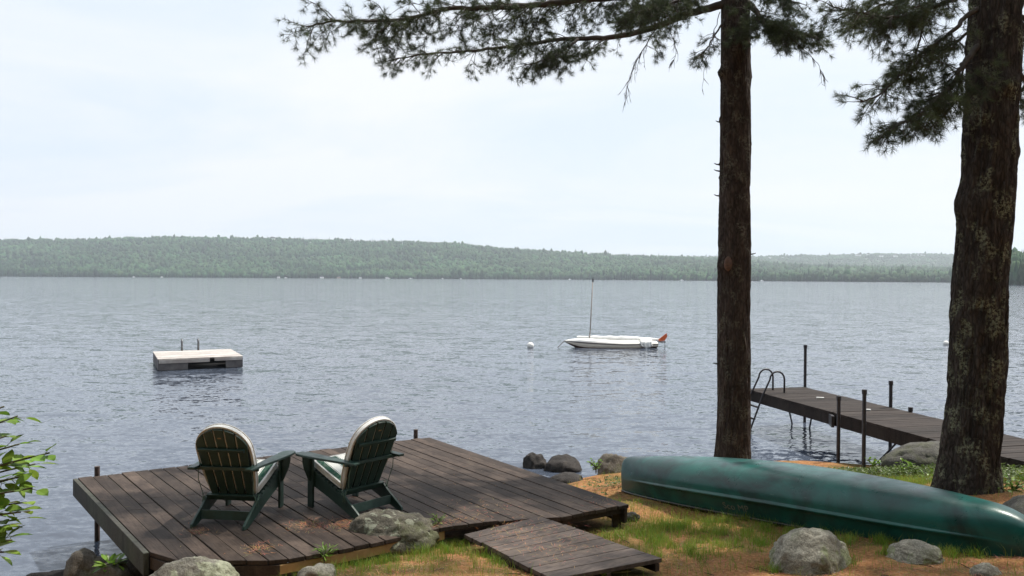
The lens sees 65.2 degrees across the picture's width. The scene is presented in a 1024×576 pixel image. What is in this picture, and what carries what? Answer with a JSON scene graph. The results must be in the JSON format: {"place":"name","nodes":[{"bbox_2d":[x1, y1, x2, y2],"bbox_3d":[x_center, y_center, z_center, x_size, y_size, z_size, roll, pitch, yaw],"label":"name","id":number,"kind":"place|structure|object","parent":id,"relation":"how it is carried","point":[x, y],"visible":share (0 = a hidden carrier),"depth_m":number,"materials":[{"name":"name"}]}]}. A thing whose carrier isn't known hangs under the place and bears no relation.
{"place":"outdoors","nodes":[
{"label":"outdoors","id":0,"kind":"place"},
{"bbox_2d":[0,234,951,280],"bbox_3d":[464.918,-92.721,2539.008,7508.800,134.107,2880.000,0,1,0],"label":"hill terrain","id":1,"kind":"structure","parent":0,"point":[272,255],"depth_m":2419.31,"materials":[{"name":"green plant"}]},
{"bbox_2d":[0,265,951,281],"bbox_3d":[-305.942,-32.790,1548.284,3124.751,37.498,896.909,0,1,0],"label":"woodland","id":2,"kind":"object","parent":1,"relation":"on","point":[466,272],"visible":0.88,"depth_m":1896.59,"materials":[{"name":"green plant"}]},
{"bbox_2d":[0,276,1023,575],"bbox_3d":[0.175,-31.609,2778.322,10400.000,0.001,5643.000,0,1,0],"label":"lake water","id":3,"kind":"structure","parent":0,"point":[328,364],"depth_m":27.66,"materials":[{"name":"grey liquid"}]},
{"bbox_2d":[153,338,242,370],"bbox_3d":[-11.146,2.544,28.271,2.680,1.324,3.185,0,1,-27],"label":"swim raft","id":4,"kind":"object","parent":3,"relation":"on","point":[187,359],"visible":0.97,"depth_m":27.30,"materials":[{"name":"white paint"}]},
{"bbox_2d":[527,342,533,347],"bbox_3d":[0.828,2.579,35.958,0.310,0.329,0.310,0,1,0],"label":"mooring buoy","id":5,"kind":"object","parent":3,"relation":"on","point":[530,344],"visible":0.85,"depth_m":35.84,"materials":[{"name":"white plastic"}]},
{"bbox_2d":[523,452,546,468],"bbox_3d":[0.373,2.947,13.224,0.412,0.456,0.351,0,1,0],"label":"rock","id":6,"kind":"object","parent":3,"relation":"in","point":[532,460],"visible":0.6,"depth_m":13.14,"materials":[{"name":"grey stone"}]},
{"bbox_2d":[544,454,581,472],"bbox_3d":[0.813,2.963,13.104,0.700,0.465,0.553,0,1,0],"label":"rock","id":7,"kind":"object","parent":3,"relation":"in","point":[558,463],"visible":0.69,"depth_m":12.92,"materials":[{"name":"grey stone"}]},
{"bbox_2d":[557,279,666,347],"bbox_3d":[4.544,1.199,36.328,5.131,3.226,1.308,0,1,-5],"label":"sailboat","id":8,"kind":"object","parent":3,"relation":"on","point":[589,341],"visible":0.92,"depth_m":35.96,"materials":[{"name":"plastic"}]},
{"bbox_2d":[751,345,1023,469],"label":"pier","id":9,"kind":"structure","parent":3,"relation":"in","point":[890,425],"depth_m":13.85,"materials":[{"name":"wood"}]},
{"bbox_2d":[0,0,1023,256],"label":"sky","id":10,"kind":"structure","parent":0,"point":[119,118],"materials":[{"name":"white"}]},
{"bbox_2d":[129,461,1023,575],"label":"ground","id":11,"kind":"structure","parent":0,"point":[596,524],"depth_m":6.82,"materials":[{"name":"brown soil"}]},
{"bbox_2d":[0,406,58,564],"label":"leafy shrub","id":12,"kind":"object","parent":11,"relation":"on","point":[20,462],"visible":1,"depth_m":3.02,"materials":[{"name":"green plant"}]},
{"bbox_2d":[26,569,63,575],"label":"rock","id":13,"kind":"object","parent":11,"relation":"on","point":[55,572],"visible":0.66,"depth_m":7.91,"materials":[{"name":"grey stone"}]},
{"bbox_2d":[63,548,105,575],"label":"rock","id":14,"kind":"object","parent":11,"relation":"on","point":[80,562],"visible":0.73,"depth_m":7.72,"materials":[{"name":"grey stone"}]},
{"bbox_2d":[93,559,133,575],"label":"rock","id":15,"kind":"object","parent":11,"relation":"on","point":[114,570],"visible":0.94,"depth_m":7.11,"materials":[{"name":"grey stone"}]},
{"bbox_2d":[92,553,127,572],"bbox_3d":[-3.595,2.480,7.194,0.334,0.192,0.292,0,1,0],"label":"leafy weed","id":16,"kind":"object","parent":15,"relation":"on","point":[112,559],"visible":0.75,"depth_m":7.17,"materials":[{"name":"green plant"}]},
{"bbox_2d":[124,555,153,575],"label":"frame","id":17,"kind":"object","parent":11,"relation":"on","point":[134,570],"visible":0.13,"depth_m":7.87,"materials":[{"name":"wood"}]},
{"bbox_2d":[149,556,239,575],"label":"rock","id":18,"kind":"object","parent":11,"relation":"on","point":[196,566],"visible":1,"depth_m":6.47,"materials":[{"name":"grey stone"}]},
{"bbox_2d":[297,563,336,575],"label":"rock","id":19,"kind":"object","parent":11,"relation":"on","point":[318,569],"visible":0.97,"depth_m":6.19,"materials":[{"name":"grey stone"}]},
{"bbox_2d":[312,542,338,563],"bbox_3d":[-1.590,2.236,6.766,0.243,0.183,0.262,1,1,21],"label":"leafy weed","id":20,"kind":"object","parent":11,"relation":"on","point":[324,549],"visible":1,"depth_m":6.77,"materials":[{"name":"green plant"}]},
{"bbox_2d":[73,429,628,575],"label":"wooden deck","id":21,"kind":"object","parent":11,"relation":"on","point":[141,528],"visible":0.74,"depth_m":8.16,"materials":[{"name":"brown wood"}]},
{"bbox_2d":[187,423,295,530],"bbox_3d":[-2.666,1.741,7.840,0.800,0.970,0.928,0,1,7],"label":"adirondack chair","id":22,"kind":"object","parent":21,"relation":"on","point":[230,465],"visible":1,"depth_m":7.57,"materials":[{"name":"green paint"}]},
{"bbox_2d":[295,416,403,518],"bbox_3d":[-1.614,1.743,8.133,0.928,0.970,0.800,1,1,41],"label":"adirondack chair","id":23,"kind":"object","parent":21,"relation":"on","point":[357,467],"visible":0.99,"depth_m":7.96,"materials":[{"name":"green paint"}]},
{"bbox_2d":[429,513,444,524],"bbox_3d":[-0.715,2.219,7.615,0.211,0.166,0.224,0,1,0],"label":"leafy weed","id":24,"kind":"object","parent":21,"relation":"on","point":[437,521],"visible":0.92,"depth_m":7.62,"materials":[{"name":"green plant"}]},
{"bbox_2d":[348,509,439,559],"bbox_3d":[-1.106,2.336,7.515,0.865,0.530,0.734,0,1,0],"label":"rock","id":25,"kind":"object","parent":11,"relation":"on","point":[411,529],"visible":0.62,"depth_m":7.32,"materials":[{"name":"grey stone"}]},
{"bbox_2d":[275,0,837,458],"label":"pine tree","id":26,"kind":"object","parent":11,"relation":"on","point":[739,26],"visible":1,"depth_m":10.59,"materials":[{"name":"green plant"}]},
{"bbox_2d":[464,516,661,575],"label":"wooden ramp","id":27,"kind":"object","parent":11,"relation":"on","point":[607,558],"visible":0.97,"depth_m":6.74,"materials":[{"name":"brown wood"}]},
{"bbox_2d":[550,472,582,483],"bbox_3d":[0.813,2.919,12.023,0.530,0.263,0.427,0,1,0],"label":"rock","id":28,"kind":"object","parent":11,"relation":"on","point":[567,477],"visible":0.37,"depth_m":11.93,"materials":[{"name":"grey stone"}]},
{"bbox_2d":[587,458,602,472],"bbox_3d":[1.246,2.686,12.051,0.264,0.223,0.296,0,1,0],"label":"leafy weed","id":29,"kind":"object","parent":11,"relation":"on","point":[595,465],"visible":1,"depth_m":12.05,"materials":[{"name":"green plant"}]},
{"bbox_2d":[597,453,626,474],"bbox_3d":[1.626,2.866,12.577,0.576,0.527,0.470,0,1,0],"label":"rock","id":30,"kind":"object","parent":11,"relation":"on","point":[611,463],"visible":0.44,"depth_m":12.49,"materials":[{"name":"grey stone"}]},
{"bbox_2d":[627,512,639,521],"bbox_3d":[1.287,2.457,8.605,0.183,0.104,0.139,0,1,0],"label":"rock","id":31,"kind":"object","parent":11,"relation":"on","point":[629,514],"visible":0.66,"depth_m":8.56,"materials":[{"name":"grey stone"}]},
{"bbox_2d":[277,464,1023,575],"bbox_3d":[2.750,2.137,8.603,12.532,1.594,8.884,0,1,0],"label":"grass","id":32,"kind":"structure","parent":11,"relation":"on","point":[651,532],"depth_m":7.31,"materials":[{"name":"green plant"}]},
{"bbox_2d":[431,519,987,575],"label":"fallen twigs","id":33,"kind":"object","parent":11,"relation":"on","point":[770,571],"visible":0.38,"depth_m":6.38,"materials":[{"name":"brown wood"}]},
{"bbox_2d":[581,462,1023,494],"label":"ground cover","id":34,"kind":"object","parent":11,"relation":"on","point":[896,470],"visible":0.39,"depth_m":10.42,"materials":[{"name":"green plant"}]},
{"bbox_2d":[769,527,851,575],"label":"rock","id":35,"kind":"object","parent":11,"relation":"on","point":[812,551],"visible":0.94,"depth_m":6.40,"materials":[{"name":"grey stone"}]},
{"bbox_2d":[621,456,1023,556],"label":"canoe","id":36,"kind":"object","parent":11,"relation":"on","point":[787,493],"visible":0.94,"depth_m":7.66,"materials":[{"name":"green plastic"}]},
{"bbox_2d":[866,456,880,466],"bbox_3d":[5.340,2.596,11.869,0.266,0.212,0.210,0,1,0],"label":"leafy weed","id":37,"kind":"object","parent":11,"relation":"on","point":[874,463],"visible":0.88,"depth_m":11.85,"materials":[{"name":"green plant"}]},
{"bbox_2d":[895,458,915,475],"bbox_3d":[5.238,2.408,10.676,0.275,0.256,0.233,1,1,34],"label":"leafy weed","id":38,"kind":"object","parent":11,"relation":"on","point":[908,462],"visible":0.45,"depth_m":10.68,"materials":[{"name":"green plant"}]},
{"bbox_2d":[881,441,939,469],"bbox_3d":[6.112,2.622,11.382,1.810,0.886,1.035,0,1,0],"label":"rock","id":39,"kind":"object","parent":11,"relation":"on","point":[921,453],"visible":0.17,"depth_m":11.17,"materials":[{"name":"grey stone"}]},
{"bbox_2d":[806,0,1023,494],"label":"pine tree","id":40,"kind":"object","parent":11,"relation":"on","point":[988,106],"visible":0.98,"depth_m":8.25,"materials":[{"name":"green plant"}]},
{"bbox_2d":[885,539,944,564],"bbox_3d":[3.346,2.223,6.609,0.460,0.268,0.380,0,1,0],"label":"rock","id":41,"kind":"object","parent":11,"relation":"on","point":[901,551],"visible":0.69,"depth_m":6.53,"materials":[{"name":"grey stone"}]},
{"bbox_2d":[919,469,933,479],"bbox_3d":[5.013,2.288,9.547,0.257,0.244,0.273,0,1,0],"label":"leafy weed","id":42,"kind":"object","parent":11,"relation":"on","point":[927,474],"visible":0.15,"depth_m":9.59,"materials":[{"name":"green plant"}]},
{"bbox_2d":[969,562,1002,575],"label":"rock","id":43,"kind":"object","parent":11,"relation":"on","point":[983,568],"visible":0.95,"depth_m":5.98,"materials":[{"name":"grey stone"}]},
{"bbox_2d":[1002,495,1023,514],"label":"rock","id":44,"kind":"object","parent":11,"relation":"on","point":[1016,503],"visible":0.15,"depth_m":7.07,"materials":[{"name":"grey stone"}]},
{"bbox_2d":[1003,471,1023,490],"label":"leafy weed","id":45,"kind":"object","parent":11,"relation":"on","point":[1018,485],"visible":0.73,"depth_m":8.40,"materials":[{"name":"green plant"}]},
{"bbox_2d":[667,251,953,266],"bbox_3d":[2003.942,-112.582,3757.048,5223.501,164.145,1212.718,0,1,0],"label":"woodland","id":46,"kind":"object","parent":0,"point":[914,259],"visible":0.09,"depth_m":3984.54,"materials":[{"name":"green plant"}]},
{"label":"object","id":47,"kind":"structure","parent":0,"visible":0},
{"bbox_2d":[1009,259,1023,284],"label":"point woodland","id":48,"kind":"object","parent":47,"relation":"on","point":[1016,275],"visible":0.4,"depth_m":591.49,"materials":[{"name":"green plant"}]},
{"bbox_2d":[1011,247,1023,263],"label":"point woodland","id":49,"kind":"object","parent":47,"relation":"on","point":[1017,255],"visible":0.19,"depth_m":692.89,"materials":[{"name":"green plant"}]}
]}

